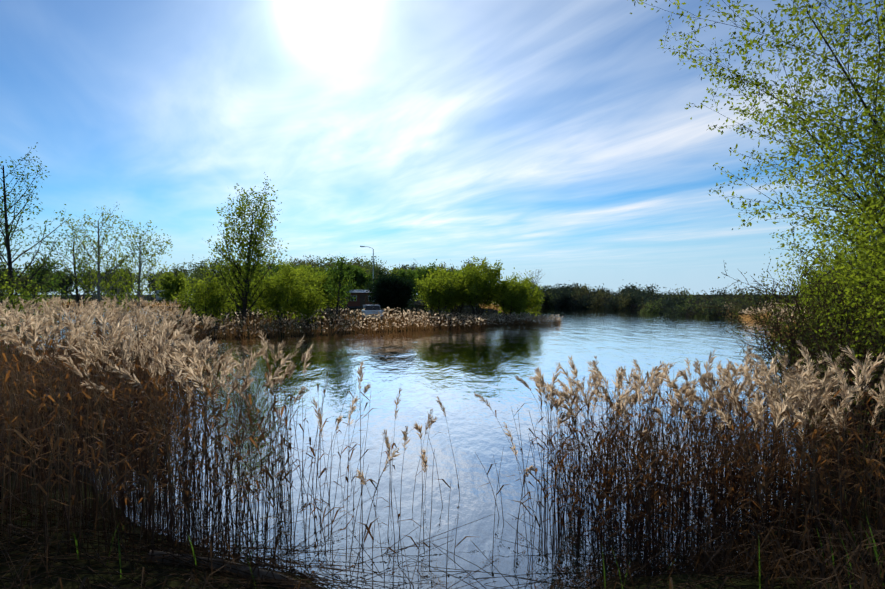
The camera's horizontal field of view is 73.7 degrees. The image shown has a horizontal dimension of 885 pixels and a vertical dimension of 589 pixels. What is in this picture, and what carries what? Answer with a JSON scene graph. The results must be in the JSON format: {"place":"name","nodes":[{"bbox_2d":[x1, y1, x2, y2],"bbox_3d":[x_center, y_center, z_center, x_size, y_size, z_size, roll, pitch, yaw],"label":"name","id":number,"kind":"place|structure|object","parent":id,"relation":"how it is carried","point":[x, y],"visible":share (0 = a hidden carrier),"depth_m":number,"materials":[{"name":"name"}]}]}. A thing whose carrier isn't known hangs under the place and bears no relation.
{"place":"outdoors","nodes":[
{"label":"outdoors","id":0,"kind":"place"},
{"bbox_2d":[0,306,840,588],"bbox_3d":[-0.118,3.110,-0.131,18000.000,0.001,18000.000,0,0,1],"label":"lake water","id":1,"kind":"structure","parent":0,"point":[454,370],"depth_m":12.92,"materials":[{"name":"blue liquid"}]},
{"bbox_2d":[0,295,884,588],"bbox_3d":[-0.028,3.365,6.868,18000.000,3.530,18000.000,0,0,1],"label":"ground","id":2,"kind":"structure","parent":0,"point":[174,581],"depth_m":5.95,"materials":[{"name":"brown plant"}]},
{"bbox_2d":[0,256,72,373],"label":"spit shrubs","id":3,"kind":"object","parent":2,"relation":"on","point":[2,291],"visible":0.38,"depth_m":18.90,"materials":[{"name":"green plant"}]},
{"bbox_2d":[0,142,106,361],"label":"spit trees","id":4,"kind":"object","parent":2,"relation":"on","point":[6,240],"visible":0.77,"depth_m":22.05,"materials":[{"name":"green plant"}]},
{"bbox_2d":[0,297,186,306],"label":"reed band","id":5,"kind":"object","parent":2,"relation":"on","point":[66,301],"depth_m":143.25,"materials":[{"name":"plant"}]},
{"bbox_2d":[52,204,178,334],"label":"spit birches","id":6,"kind":"object","parent":2,"relation":"on","point":[124,266],"visible":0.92,"depth_m":27.37,"materials":[{"name":"green plant"}]},
{"bbox_2d":[4,337,231,367],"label":"reeds","id":7,"kind":"object","parent":2,"relation":"on","point":[194,352],"visible":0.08,"depth_m":30.75,"materials":[{"name":"plant"}]},
{"bbox_2d":[156,290,189,300],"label":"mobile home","id":8,"kind":"object","parent":2,"relation":"on","point":[157,297],"visible":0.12,"depth_m":177.02,"materials":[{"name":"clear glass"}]},
{"bbox_2d":[0,294,347,577],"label":"reed bed","id":9,"kind":"object","parent":2,"relation":"on","point":[147,346],"visible":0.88,"depth_m":7.10,"materials":[{"name":"beige plant"}]},
{"bbox_2d":[203,172,288,330],"bbox_3d":[-14.855,-3.355,44.714,6.721,12.360,6.204,0,0,1],"label":"tree","id":10,"kind":"object","parent":2,"relation":"on","point":[246,286],"visible":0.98,"depth_m":44.20,"materials":[{"name":"green plant"}]},
{"bbox_2d":[171,256,349,331],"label":"willow shrubs","id":11,"kind":"object","parent":2,"relation":"on","point":[307,296],"visible":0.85,"depth_m":45.50,"materials":[{"name":"green plant"}]},
{"bbox_2d":[132,343,396,581],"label":"reeds","id":12,"kind":"object","parent":2,"relation":"on","point":[234,364],"visible":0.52,"depth_m":7.34,"materials":[{"name":"brown plant"}]},
{"bbox_2d":[156,265,463,312],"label":"trees","id":13,"kind":"object","parent":2,"relation":"on","point":[168,289],"visible":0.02,"depth_m":95.12,"materials":[{"name":"green plant"}]},
{"bbox_2d":[228,267,415,313],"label":"dark hedge bushes","id":14,"kind":"object","parent":2,"relation":"on","point":[392,291],"visible":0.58,"depth_m":68.42,"materials":[{"name":"green plant"}]},
{"bbox_2d":[190,305,501,329],"bbox_3d":[-8.408,2.019,55.593,28.527,1.972,6.998,0,0,-21],"label":"reed band","id":15,"kind":"object","parent":2,"relation":"on","point":[326,317],"visible":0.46,"depth_m":55.19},
{"bbox_2d":[239,253,481,323],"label":"trees","id":16,"kind":"object","parent":2,"relation":"on","point":[354,272],"visible":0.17,"depth_m":79.81,"materials":[{"name":"green plant"}]},
{"bbox_2d":[347,290,378,307],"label":"hut","id":17,"kind":"object","parent":2,"relation":"on","point":[361,300],"visible":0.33,"depth_m":98.37,"materials":[{"name":"red wood"}]},
{"bbox_2d":[360,246,373,303],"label":"street lamp","id":18,"kind":"object","parent":2,"relation":"on","point":[373,262],"visible":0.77,"depth_m":89.95,"materials":[{"name":"metal"}]},
{"bbox_2d":[174,309,562,340],"bbox_3d":[-2.167,2.358,51.503,40.839,2.103,6.842,0,0,-41],"label":"reed band","id":19,"kind":"object","parent":2,"relation":"on","point":[527,320],"visible":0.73,"depth_m":47.89,"materials":[{"name":"beige plant"}]},
{"bbox_2d":[361,305,383,321],"bbox_3d":[-6.698,1.755,55.953,2.140,1.540,4.451,0,0,-11],"label":"parked car","id":20,"kind":"object","parent":2,"relation":"on","point":[369,310],"visible":0.83,"depth_m":54.23,"materials":[{"name":"silver paint"}]},
{"bbox_2d":[14,255,753,317],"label":"olive trees","id":21,"kind":"object","parent":2,"relation":"on","point":[604,295],"visible":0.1,"depth_m":126.03,"materials":[{"name":"green plant"}]},
{"bbox_2d":[13,251,761,316],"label":"trees","id":22,"kind":"object","parent":2,"relation":"on","point":[376,268],"visible":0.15,"depth_m":152.38,"materials":[{"name":"green plant"}]},
{"bbox_2d":[0,257,778,317],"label":"bank trees","id":23,"kind":"object","parent":2,"relation":"on","point":[565,301],"visible":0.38,"depth_m":127.00,"materials":[{"name":"green plant"}]},
{"bbox_2d":[84,262,751,315],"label":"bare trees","id":24,"kind":"object","parent":2,"relation":"on","point":[687,312],"visible":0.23,"depth_m":133.43,"materials":[{"name":"green plant"}]},
{"bbox_2d":[288,388,570,588],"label":"reeds","id":25,"kind":"object","parent":2,"relation":"on","point":[423,455],"visible":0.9,"depth_m":6.84,"materials":[{"name":"beige plant"}]},
{"bbox_2d":[414,256,545,320],"bbox_3d":[4.233,-0.494,64.158,14.325,6.986,11.712,0,0,1],"label":"willow bush","id":26,"kind":"object","parent":2,"relation":"on","point":[442,289],"visible":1,"depth_m":61.95,"materials":[{"name":"green plant"}]},
{"bbox_2d":[479,300,793,320],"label":"reed bank","id":27,"kind":"structure","parent":2,"relation":"on","point":[745,312],"depth_m":73.26,"materials":[{"name":"plant"}]},
{"bbox_2d":[474,340,884,582],"bbox_3d":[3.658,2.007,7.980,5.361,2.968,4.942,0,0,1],"label":"reed bed","id":28,"kind":"object","parent":2,"relation":"on","point":[649,488],"visible":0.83,"depth_m":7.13,"materials":[{"name":"brown plant"}]},
{"bbox_2d":[630,0,884,363],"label":"tree","id":29,"kind":"object","parent":2,"relation":"on","point":[877,131],"visible":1,"depth_m":8.52,"materials":[{"name":"green plant"}]},
{"bbox_2d":[755,302,806,335],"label":"reed band","id":30,"kind":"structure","parent":2,"relation":"on","point":[782,311],"depth_m":53.00,"materials":[{"name":"plant"}]},
{"bbox_2d":[697,239,884,511],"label":"bank twiggy bush","id":31,"kind":"object","parent":2,"relation":"on","point":[812,348],"visible":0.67,"depth_m":10.02,"materials":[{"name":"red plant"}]},
{"bbox_2d":[743,162,884,434],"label":"bank willow shrubs","id":32,"kind":"object","parent":2,"relation":"on","point":[847,257],"visible":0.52,"depth_m":12.49,"materials":[{"name":"green plant"}]},
{"bbox_2d":[0,0,884,294],"label":"sky","id":33,"kind":"structure","parent":0,"point":[558,139],"materials":[{"name":"blue"}]}
]}

